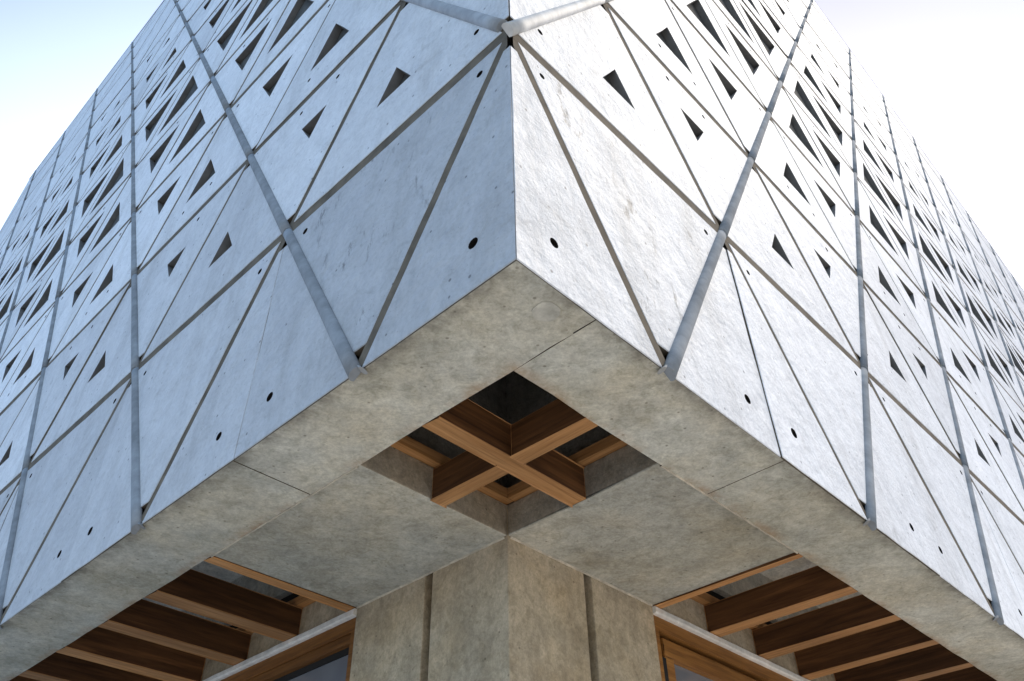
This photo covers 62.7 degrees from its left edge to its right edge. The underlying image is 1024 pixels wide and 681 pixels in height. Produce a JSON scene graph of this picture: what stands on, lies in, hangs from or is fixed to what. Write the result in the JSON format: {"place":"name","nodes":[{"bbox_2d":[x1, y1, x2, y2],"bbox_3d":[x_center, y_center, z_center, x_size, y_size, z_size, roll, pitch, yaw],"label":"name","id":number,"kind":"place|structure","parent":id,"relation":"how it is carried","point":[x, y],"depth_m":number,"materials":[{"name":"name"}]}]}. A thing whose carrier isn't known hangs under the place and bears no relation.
{"place":"outdoors","nodes":[
{"label":"outdoors","id":0,"kind":"place"},
{"bbox_2d":[0,0,1023,680],"bbox_3d":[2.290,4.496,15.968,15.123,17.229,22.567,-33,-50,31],"label":"concrete building","id":1,"kind":"structure","parent":0,"point":[510,340],"depth_m":4.11,"materials":[{"name":"concrete"}]},
{"bbox_2d":[203,608,356,680],"bbox_3d":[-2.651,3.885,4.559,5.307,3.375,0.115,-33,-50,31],"label":"window","id":2,"kind":"structure","parent":1,"relation":"in","point":[323,652],"depth_m":4.43,"materials":[{"name":"white paint"}]},
{"bbox_2d":[652,606,809,680],"bbox_3d":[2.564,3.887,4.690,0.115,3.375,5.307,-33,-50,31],"label":"window","id":3,"kind":"structure","parent":1,"relation":"in","point":[687,651],"depth_m":4.48,"materials":[{"name":"white paint"}]},
{"bbox_2d":[0,0,1023,289],"label":"sky","id":4,"kind":"structure","parent":0,"point":[952,71],"materials":[{"name":"white"}]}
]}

